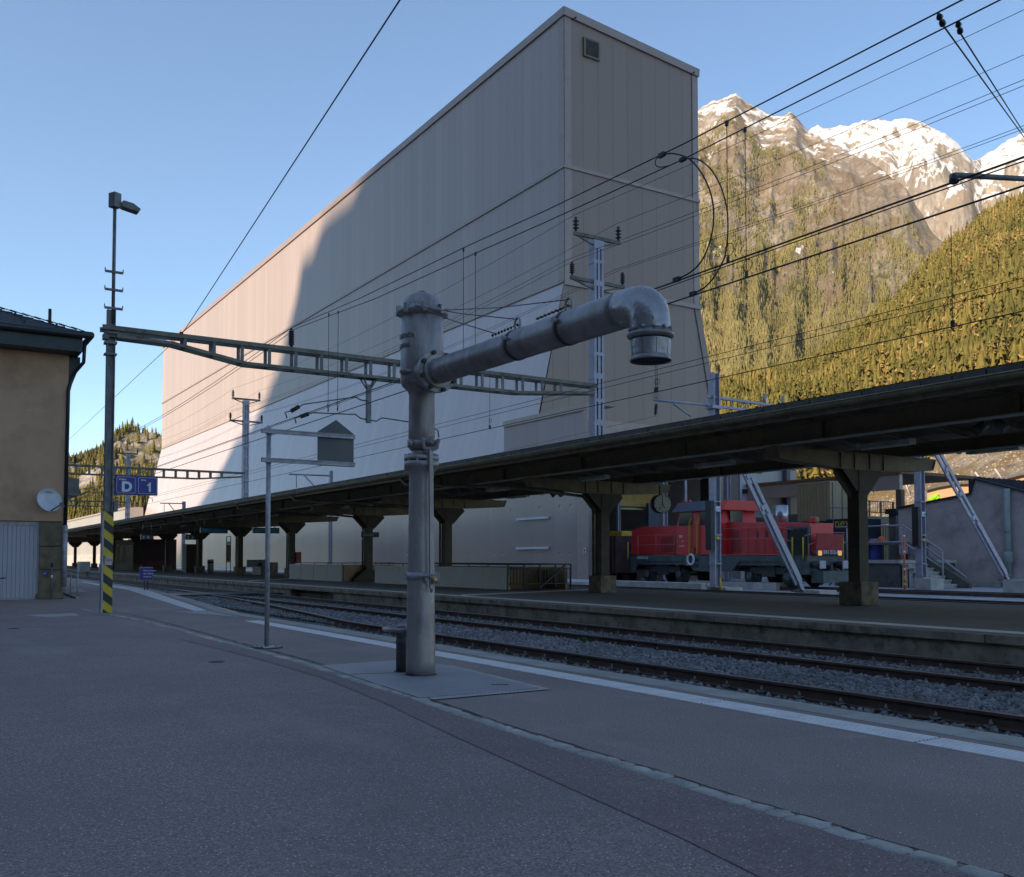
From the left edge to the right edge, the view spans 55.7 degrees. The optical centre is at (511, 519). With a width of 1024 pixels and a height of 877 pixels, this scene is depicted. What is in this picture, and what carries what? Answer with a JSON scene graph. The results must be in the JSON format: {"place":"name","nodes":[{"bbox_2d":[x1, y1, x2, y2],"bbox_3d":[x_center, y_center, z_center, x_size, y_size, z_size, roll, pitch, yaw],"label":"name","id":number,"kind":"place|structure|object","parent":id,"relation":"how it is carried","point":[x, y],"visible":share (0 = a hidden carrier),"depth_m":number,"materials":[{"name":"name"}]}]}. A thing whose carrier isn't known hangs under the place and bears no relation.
{"place":"outdoors","nodes":[
{"label":"outdoors","id":0,"kind":"place"},
{"bbox_2d":[68,429,161,510],"bbox_3d":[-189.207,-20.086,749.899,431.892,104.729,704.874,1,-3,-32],"label":"hillside","id":1,"kind":"structure","parent":0,"point":[143,447],"depth_m":566.36,"materials":[{"name":"stone"}]},
{"bbox_2d":[67,417,161,519],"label":"forest","id":2,"kind":"object","parent":1,"relation":"on","point":[89,458],"visible":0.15,"depth_m":541.18,"materials":[{"name":"plant"}]},
{"bbox_2d":[0,608,975,876],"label":"forecourt","id":3,"kind":"structure","parent":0,"point":[132,748],"depth_m":5.13,"materials":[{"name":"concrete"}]},
{"bbox_2d":[0,307,94,599],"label":"station building","id":4,"kind":"structure","parent":3,"relation":"on","point":[41,365],"depth_m":28.68,"materials":[{"name":"paint"}]},
{"bbox_2d":[0,521,39,599],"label":"garage door","id":5,"kind":"structure","parent":4,"relation":"in","point":[28,550],"depth_m":28.51,"materials":[{"name":"metal"}]},
{"bbox_2d":[37,488,64,510],"bbox_3d":[-13.506,-0.588,28.555,0.743,0.701,0.616,0,-2,-1],"label":"satellite dish","id":6,"kind":"object","parent":4,"relation":"attached to","point":[49,499],"visible":1,"depth_m":28.56,"materials":[{"name":"metal"}]},
{"bbox_2d":[99,191,624,612],"bbox_3d":[-2.856,-3.408,25.356,14.754,11.245,0.390,1,-3,-32],"label":"catenary gantry","id":7,"kind":"object","parent":3,"relation":"on","point":[113,334],"visible":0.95,"depth_m":23.65,"materials":[{"name":"metal"}]},
{"bbox_2d":[113,475,157,495],"bbox_3d":[-8.451,-0.767,21.704,0.960,0.426,0.131,1,-3,-32],"label":"platform sign","id":8,"kind":"object","parent":7,"relation":"attached to","point":[135,485],"visible":1,"depth_m":21.66,"materials":[{"name":"blue metal"}]},
{"bbox_2d":[182,0,400,333],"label":"overhead wire","id":9,"kind":"object","parent":7,"relation":"attached to","point":[386,20],"visible":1,"depth_m":11.45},
{"bbox_2d":[71,0,962,458],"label":"overhead wire","id":10,"kind":"object","parent":7,"relation":"hanging from","point":[607,180],"visible":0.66,"depth_m":11.59,"materials":[{"name":"metal"}]},
{"bbox_2d":[80,160,1023,494],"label":"overhead wire","id":11,"kind":"object","parent":10,"relation":"hanging from","point":[720,268],"depth_m":10.05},
{"bbox_2d":[81,156,1023,493],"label":"overhead wire","id":12,"kind":"object","parent":10,"relation":"hanging from","point":[723,264],"depth_m":9.76,"materials":[{"name":"metal"}]},
{"bbox_2d":[658,151,714,282],"bbox_3d":[2.023,-3.615,11.271,0.040,1.624,0.926,1,-3,-32],"label":"jumper cable","id":13,"kind":"object","parent":10,"relation":"hanging from","point":[662,154],"visible":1,"depth_m":11.09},
{"bbox_2d":[67,235,1023,521],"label":"overhead wire","id":14,"kind":"object","parent":7,"relation":"hanging from","point":[721,377],"visible":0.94,"depth_m":16.93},
{"bbox_2d":[72,10,1022,472],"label":"overhead wire","id":15,"kind":"object","parent":7,"relation":"hanging from","point":[662,176],"visible":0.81,"depth_m":23.69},
{"bbox_2d":[79,85,1023,482],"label":"overhead wire","id":16,"kind":"object","parent":7,"relation":"attached to","point":[675,223],"visible":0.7,"depth_m":23.58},
{"bbox_2d":[81,286,1023,514],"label":"overhead wire","id":17,"kind":"object","parent":7,"relation":"hanging from","point":[688,367],"visible":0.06,"depth_m":17.83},
{"bbox_2d":[84,130,1020,485],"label":"overhead wire","id":18,"kind":"object","parent":7,"relation":"attached to","point":[678,250],"visible":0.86,"depth_m":25.58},
{"bbox_2d":[83,125,1023,485],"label":"overhead wire","id":19,"kind":"object","parent":7,"relation":"attached to","point":[717,235],"visible":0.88,"depth_m":25.04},
{"bbox_2d":[85,79,1023,479],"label":"overhead wire","id":20,"kind":"object","parent":7,"relation":"hanging from","point":[685,215],"visible":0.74,"depth_m":23.17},
{"bbox_2d":[95,55,1022,470],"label":"overhead wire","id":21,"kind":"object","parent":7,"relation":"hanging from","point":[693,193],"visible":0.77,"depth_m":24.68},
{"bbox_2d":[192,277,1023,485],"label":"overhead wire","id":22,"kind":"object","parent":7,"relation":"hanging from","point":[744,347],"visible":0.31,"depth_m":16.46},
{"bbox_2d":[80,609,1006,876],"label":"sett strip","id":23,"kind":"object","parent":3,"relation":"on","point":[973,870],"visible":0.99,"depth_m":5.13,"materials":[{"name":"stone"}]},
{"bbox_2d":[181,638,970,876],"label":"asphalt patch","id":24,"kind":"object","parent":3,"relation":"on","point":[759,843],"visible":1,"depth_m":4.55,"materials":[{"name":"asphalt"}]},
{"bbox_2d":[0,361,1023,876],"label":"platform","id":25,"kind":"structure","parent":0,"point":[939,415],"depth_m":18.50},
{"bbox_2d":[68,447,139,518],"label":"catenary gantry","id":26,"kind":"object","parent":25,"relation":"on","point":[128,461],"visible":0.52,"depth_m":87.73,"materials":[{"name":"metal"}]},
{"bbox_2d":[82,581,204,610],"bbox_3d":[-14.381,2.666,36.614,1.182,0.001,32.326,1,-3,-28],"label":"tactile strip","id":27,"kind":"object","parent":25,"relation":"on","point":[159,598],"visible":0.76,"depth_m":30.54,"materials":[{"name":"white paint"}]},
{"bbox_2d":[68,390,262,501],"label":"catenary gantry","id":28,"kind":"object","parent":25,"relation":"on","point":[245,421],"visible":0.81,"depth_m":57.59,"materials":[{"name":"metal"}]},
{"bbox_2d":[200,516,227,533],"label":"display board","id":29,"kind":"object","parent":25,"relation":"hanging from","point":[214,530],"visible":1,"depth_m":59.43,"materials":[{"name":"metal"}]},
{"bbox_2d":[250,420,355,648],"bbox_3d":[-2.881,0.161,13.375,1.439,3.151,0.437,1,-3,-32],"label":"sign post","id":30,"kind":"object","parent":25,"relation":"on","point":[335,442],"visible":1,"depth_m":13.33,"materials":[{"name":"galvanised steel"},{"name":"grey painted metal"}]},
{"bbox_2d":[318,660,548,699],"bbox_3d":[-0.915,1.587,9.829,1.366,0.001,3.160,1,-3,-28],"label":"plate surround","id":31,"kind":"object","parent":25,"relation":"on","point":[477,694],"visible":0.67,"depth_m":8.69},
{"bbox_2d":[320,661,537,697],"bbox_3d":[-0.931,1.580,9.824,1.234,0.010,2.885,1,-3,-28],"label":"cover plate","id":32,"kind":"object","parent":31,"relation":"on","point":[446,681],"visible":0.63,"depth_m":9.40,"materials":[{"name":"concrete"}]},
{"bbox_2d":[382,624,406,671],"bbox_3d":[-1.156,1.355,10.182,0.421,0.510,0.421,1,-3,-32],"label":"valve post","id":33,"kind":"object","parent":32,"relation":"on","point":[400,630],"visible":0.65,"depth_m":10.12,"materials":[{"name":"metal"}]},
{"bbox_2d":[396,285,674,675],"bbox_3d":[0.004,-0.445,8.488,0.534,3.970,4.045,1,-3,-32],"label":"water crane","id":34,"kind":"object","parent":32,"relation":"on","point":[429,368],"visible":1,"depth_m":9.74,"materials":[{"name":"silver metal"}]},
{"bbox_2d":[21,611,1012,876],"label":"tar joint","id":35,"kind":"object","parent":25,"relation":"on","point":[615,757],"visible":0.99,"depth_m":5.44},
{"bbox_2d":[578,474,609,481],"bbox_3d":[2.729,-1.379,32.258,0.240,0.155,1.450,1,-3,-32],"label":"canopy lamp","id":36,"kind":"object","parent":25,"relation":"hanging from","point":[594,478],"visible":1,"depth_m":32.15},
{"bbox_2d":[246,620,1023,761],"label":"tactile strip","id":37,"kind":"object","parent":25,"relation":"on","point":[998,752],"visible":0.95,"depth_m":7.77,"materials":[{"name":"white paint"}]},
{"bbox_2d":[650,486,670,513],"bbox_3d":[5.182,-0.699,33.770,0.655,0.955,0.350,1,-2,-14],"label":"station clock","id":38,"kind":"object","parent":25,"relation":"hanging from","point":[660,503],"visible":1,"depth_m":33.63,"materials":[{"name":"metal"}]},
{"bbox_2d":[694,459,735,468],"bbox_3d":[5.752,-1.571,27.480,0.240,0.155,1.450,1,-3,-32],"label":"canopy lamp","id":39,"kind":"object","parent":25,"relation":"hanging from","point":[716,464],"visible":1,"depth_m":27.37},
{"bbox_2d":[856,438,915,450],"bbox_3d":[8.761,-1.762,22.723,0.240,0.155,1.450,1,-3,-32],"label":"canopy lamp","id":40,"kind":"object","parent":25,"relation":"hanging from","point":[894,443],"visible":1,"depth_m":22.60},
{"bbox_2d":[971,418,1009,434],"bbox_3d":[9.893,-1.965,20.016,0.340,0.416,0.775,1,-3,-32],"label":"loudspeaker pair","id":41,"kind":"object","parent":25,"relation":"attached to","point":[999,424],"visible":0.84,"depth_m":19.89,"materials":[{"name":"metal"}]},
{"bbox_2d":[965,444,1023,454],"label":"canopy lamp","id":42,"kind":"object","parent":25,"relation":"hanging from","point":[994,450],"visible":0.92,"depth_m":25.10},
{"bbox_2d":[0,0,1023,455],"label":"sky","id":43,"kind":"structure","parent":0,"point":[194,112],"materials":[{"name":"blue"}]},
{"bbox_2d":[67,566,1023,633],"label":"island platform","id":44,"kind":"structure","parent":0,"point":[991,617],"depth_m":25.91,"materials":[{"name":"concrete"}]},
{"bbox_2d":[113,539,134,569],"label":"waiting room","id":45,"kind":"object","parent":44,"relation":"on","point":[123,554],"visible":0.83,"depth_m":100.84,"materials":[{"name":"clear glass"}]},
{"bbox_2d":[129,539,176,569],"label":"waiting shelter","id":46,"kind":"object","parent":44,"relation":"on","point":[152,554],"visible":0.75,"depth_m":102.04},
{"bbox_2d":[183,544,195,572],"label":"cabinet","id":47,"kind":"object","parent":44,"relation":"on","point":[189,557],"visible":0.78,"depth_m":82.83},
{"bbox_2d":[243,560,277,574],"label":"platform bench","id":48,"kind":"object","parent":44,"relation":"on","point":[258,567],"visible":0.78,"depth_m":71.90,"materials":[{"name":"metal"}]},
{"bbox_2d":[289,562,393,581],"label":"stair parapet","id":49,"kind":"structure","parent":44,"relation":"on","point":[339,573],"depth_m":52.77,"materials":[{"name":"concrete"}]},
{"bbox_2d":[375,563,571,590],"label":"stair parapet","id":50,"kind":"structure","parent":44,"relation":"on","point":[507,577],"depth_m":38.80,"materials":[{"name":"concrete"}]},
{"bbox_2d":[462,589,587,595],"bbox_3d":[0.668,2.580,34.516,0.749,0.001,8.098,-2,-3,39],"label":"painted line","id":51,"kind":"object","parent":44,"relation":"on","point":[521,592],"visible":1,"depth_m":34.12,"materials":[{"name":"beige paint"}]},
{"bbox_2d":[76,570,1023,633],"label":"painted line","id":52,"kind":"object","parent":44,"relation":"on","point":[968,629],"visible":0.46,"depth_m":21.48,"materials":[{"name":"beige paint"}]},
{"bbox_2d":[128,583,1023,737],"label":"ballast bed","id":53,"kind":"object","parent":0,"point":[922,720],"depth_m":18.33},
{"bbox_2d":[139,567,155,589],"bbox_3d":[-13.769,2.479,36.598,0.578,1.383,0.110,1,-3,-32],"label":"track notice","id":54,"kind":"object","parent":53,"relation":"on","point":[146,573],"visible":0.99,"depth_m":36.55,"materials":[{"name":"metal"}]},
{"bbox_2d":[169,591,282,596],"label":"track crossing","id":55,"kind":"object","parent":53,"relation":"on","point":[255,593],"visible":0.45,"depth_m":42.50,"materials":[{"name":"black paint"}]},
{"bbox_2d":[67,575,1023,692],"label":"railway track","id":56,"kind":"structure","parent":53,"relation":"on","point":[974,667],"depth_m":17.33,"materials":[{"name":"metal"}]},
{"bbox_2d":[698,93,942,373],"bbox_3d":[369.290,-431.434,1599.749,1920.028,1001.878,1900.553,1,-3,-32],"label":"mountain","id":57,"kind":"structure","parent":0,"point":[849,172],"depth_m":1468.58,"materials":[{"name":"stone"}]},
{"bbox_2d":[698,115,926,381],"bbox_3d":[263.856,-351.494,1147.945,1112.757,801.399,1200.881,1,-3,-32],"label":"forest","id":58,"kind":"object","parent":57,"relation":"on","point":[729,322],"visible":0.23,"depth_m":1043.85,"materials":[{"name":"plant"}]},
{"bbox_2d":[826,518,880,538],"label":"shipping container","id":59,"kind":"object","parent":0,"point":[874,532],"visible":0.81,"depth_m":66.37,"materials":[{"name":"metal"}]},
{"bbox_2d":[732,578,1023,601],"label":"yard ground","id":60,"kind":"structure","parent":0,"point":[980,589],"depth_m":50.69,"materials":[{"name":"concrete"}]},
{"bbox_2d":[67,507,146,566],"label":"hall","id":61,"kind":"structure","parent":60,"relation":"on","point":[84,551],"depth_m":208.92,"materials":[{"name":"paint"}]},
{"bbox_2d":[160,501,185,569],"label":"yard mast","id":62,"kind":"object","parent":60,"relation":"on","point":[183,503],"visible":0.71,"depth_m":112.99,"materials":[{"name":"metal"}]},
{"bbox_2d":[289,471,332,564],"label":"yard mast","id":63,"kind":"object","parent":60,"relation":"on","point":[330,475],"visible":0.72,"depth_m":74.43,"materials":[{"name":"metal"}]},
{"bbox_2d":[145,6,742,584],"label":"industrial hall","id":64,"kind":"structure","parent":60,"relation":"on","point":[563,104],"depth_m":78.03,"materials":[{"name":"metal"}]},
{"bbox_2d":[641,578,667,581],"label":"concrete block","id":65,"kind":"structure","parent":60,"relation":"on","point":[642,579],"depth_m":66.08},
{"bbox_2d":[657,482,667,579],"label":"steel mast","id":66,"kind":"object","parent":65,"relation":"on","point":[663,519],"visible":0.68,"depth_m":65.58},
{"bbox_2d":[616,580,709,589],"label":"concrete block","id":67,"kind":"structure","parent":60,"relation":"on","point":[680,585],"depth_m":52.69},
{"bbox_2d":[707,587,742,590],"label":"concrete block","id":68,"kind":"structure","parent":60,"relation":"on","point":[728,588],"depth_m":48.12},
{"bbox_2d":[650,372,784,589],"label":"steel mast","id":69,"kind":"object","parent":68,"relation":"on","point":[713,406],"visible":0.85,"depth_m":48.47,"materials":[{"name":"grey metal"}]},
{"bbox_2d":[721,476,734,580],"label":"steel mast","id":70,"kind":"object","parent":60,"relation":"on","point":[727,496],"visible":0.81,"depth_m":74.44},
{"bbox_2d":[689,580,786,590],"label":"concrete block","id":71,"kind":"structure","parent":60,"relation":"on","point":[775,586],"depth_m":53.65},
{"bbox_2d":[731,469,796,577],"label":"panel shed","id":72,"kind":"structure","parent":60,"relation":"on","point":[783,475],"depth_m":85.55,"materials":[{"name":"metal"}]},
{"bbox_2d":[802,521,845,580],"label":"container support","id":73,"kind":"object","parent":60,"relation":"on","point":[803,579],"visible":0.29,"depth_m":71.41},
{"bbox_2d":[797,481,847,521],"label":"shipping container","id":74,"kind":"object","parent":73,"relation":"on","point":[823,500],"visible":0.68,"depth_m":71.08,"materials":[{"name":"metal"}]},
{"bbox_2d":[746,472,979,507],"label":"open shed","id":75,"kind":"structure","parent":60,"relation":"on","point":[887,481],"depth_m":76.40,"materials":[{"name":"metal"}]},
{"bbox_2d":[763,500,893,523],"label":"balustrade","id":76,"kind":"object","parent":75,"relation":"on","point":[792,518],"visible":0.27,"depth_m":80.58,"materials":[{"name":"metal"}]},
{"bbox_2d":[881,524,888,559],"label":"corrugated screen","id":77,"kind":"object","parent":60,"relation":"on","point":[885,532],"visible":0.05,"depth_m":75.04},
{"bbox_2d":[779,586,1023,597],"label":"railway track","id":78,"kind":"structure","parent":60,"relation":"on","point":[958,593],"depth_m":44.90,"materials":[{"name":"metal"}]},
{"bbox_2d":[609,531,640,580],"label":"yellow machine","id":79,"kind":"object","parent":78,"relation":"on","point":[622,533],"visible":0.19,"depth_m":65.39,"materials":[{"name":"paint"}]},
{"bbox_2d":[609,536,643,580],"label":"freight wagon","id":80,"kind":"object","parent":78,"relation":"on","point":[619,561],"visible":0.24,"depth_m":64.03,"materials":[{"name":"metal"}]},
{"bbox_2d":[627,500,847,587],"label":"shunting locomotive","id":81,"kind":"object","parent":78,"relation":"on","point":[748,547],"visible":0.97,"depth_m":55.02,"materials":[{"name":"red metal"}]},
{"bbox_2d":[835,554,971,587],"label":"stone steps","id":82,"kind":"structure","parent":60,"relation":"on","point":[886,573],"depth_m":57.43,"materials":[{"name":"concrete"}]},
{"bbox_2d":[869,545,882,559],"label":"blue barrel","id":83,"kind":"object","parent":82,"relation":"on","point":[875,552],"visible":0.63,"depth_m":61.63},
{"bbox_2d":[868,542,931,559],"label":"work table","id":84,"kind":"object","parent":82,"relation":"on","point":[911,553],"visible":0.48,"depth_m":59.97,"materials":[{"name":"metal"}]},
{"bbox_2d":[836,524,966,578],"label":"stair railing","id":85,"kind":"object","parent":82,"relation":"on","point":[933,552],"visible":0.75,"depth_m":57.27,"materials":[{"name":"metal"}]},
{"bbox_2d":[914,578,943,589],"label":"concrete block","id":86,"kind":"structure","parent":60,"relation":"on","point":[928,583],"depth_m":53.49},
{"bbox_2d":[911,456,930,577],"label":"steel mast","id":87,"kind":"object","parent":86,"relation":"on","point":[919,514],"visible":1,"depth_m":54.12,"materials":[{"name":"grey metal"}]},
{"bbox_2d":[885,476,1023,586],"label":"depot building","id":88,"kind":"structure","parent":60,"relation":"on","point":[997,505],"depth_m":59.59,"materials":[{"name":"concrete"}]},
{"bbox_2d":[925,472,1023,500],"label":"timber building","id":89,"kind":"structure","parent":60,"relation":"on","point":[939,491],"depth_m":129.19,"materials":[{"name":"wood"}]},
{"bbox_2d":[1003,580,1023,592],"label":"concrete block","id":90,"kind":"structure","parent":60,"relation":"on","point":[1013,586],"depth_m":48.30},
{"bbox_2d":[934,455,1018,580],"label":"leaning strut","id":91,"kind":"object","parent":90,"relation":"on","point":[988,544],"visible":0.79,"depth_m":47.69,"materials":[{"name":"metal"}]},
{"bbox_2d":[809,118,1023,241],"bbox_3d":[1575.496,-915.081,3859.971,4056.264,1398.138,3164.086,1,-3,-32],"label":"snow mountain","id":92,"kind":"structure","parent":0,"point":[913,148],"depth_m":3413.22,"materials":[{"name":"snow"}]},
{"bbox_2d":[868,450,1023,524],"bbox_3d":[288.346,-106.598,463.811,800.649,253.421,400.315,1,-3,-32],"label":"hillside","id":93,"kind":"structure","parent":0,"point":[966,467],"depth_m":145.58,"materials":[{"name":"stone"}]},
{"bbox_2d":[720,187,1023,513],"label":"hillside forest","id":94,"kind":"object","parent":93,"relation":"on","point":[988,247],"visible":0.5,"depth_m":274.94,"materials":[{"name":"plant"}]},
{"bbox_2d":[869,450,1022,524],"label":"scree","id":95,"kind":"structure","parent":93,"relation":"on","point":[974,455],"depth_m":143.87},
{"bbox_2d":[936,13,1023,136],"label":"cross span","id":96,"kind":"object","parent":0,"point":[940,19],"visible":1,"depth_m":9.74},
{"bbox_2d":[955,21,1023,132],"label":"cross span","id":97,"kind":"object","parent":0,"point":[958,25],"visible":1,"depth_m":10.31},
{"bbox_2d":[70,0,1000,461],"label":"overhead wire","id":98,"kind":"object","parent":97,"relation":"hanging from","point":[746,270],"visible":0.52,"depth_m":11.84,"materials":[{"name":"metal"}]},
{"bbox_2d":[68,185,1023,502],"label":"overhead wire","id":99,"kind":"object","parent":98,"relation":"hanging from","point":[728,283],"depth_m":10.58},
{"bbox_2d":[679,157,728,296],"bbox_3d":[2.366,-3.706,11.948,0.040,1.812,0.835,1,-3,-32],"label":"jumper cable","id":100,"kind":"object","parent":98,"relation":"hanging from","point":[683,159],"visible":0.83,"depth_m":11.80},
{"bbox_2d":[949,172,1023,184],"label":"registration arm","id":101,"kind":"object","parent":98,"relation":"attached to","point":[953,176],"visible":0.81,"depth_m":9.35},
{"label":"ground","id":102,"kind":"structure","parent":0,"visible":0},
{"bbox_2d":[67,572,1023,665],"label":"platform wall","id":103,"kind":"structure","parent":102,"relation":"on","point":[985,652],"depth_m":20.25,"materials":[{"name":"concrete"}]},
{"bbox_2d":[67,571,1023,645],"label":"platform coping","id":104,"kind":"object","parent":103,"relation":"on","point":[964,637],"visible":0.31,"depth_m":20.27,"materials":[{"name":"concrete"}]},
{"bbox_2d":[90,571,1023,635],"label":"coping band","id":105,"kind":"object","parent":104,"relation":"on","point":[682,611],"visible":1,"depth_m":20.67,"materials":[{"name":"concrete"}]},
{"bbox_2d":[99,572,1023,636],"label":"coping edge","id":106,"kind":"object","parent":104,"relation":"on","point":[679,612],"visible":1,"depth_m":20.31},
{"bbox_2d":[67,578,1023,747],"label":"platform kerb","id":107,"kind":"structure","parent":102,"relation":"on","point":[1003,739],"depth_m":8.66,"materials":[{"name":"concrete"}]},
{"bbox_2d":[180,570,1023,605],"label":"platform kerb","id":108,"kind":"structure","parent":102,"relation":"on","point":[794,596],"depth_m":30.54,"materials":[{"name":"concrete"}]},
{"label":"ballast bed","id":109,"kind":"structure","parent":0,"visible":0},
{"bbox_2d":[205,570,1023,604],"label":"railway track","id":110,"kind":"structure","parent":109,"relation":"on","point":[880,597],"depth_m":41.42,"materials":[{"name":"metal"}]},
{"bbox_2d":[742,474,814,592],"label":"leaning strut","id":111,"kind":"object","parent":109,"relation":"on","point":[781,546],"visible":0.79,"depth_m":40.86,"materials":[{"name":"metal"}]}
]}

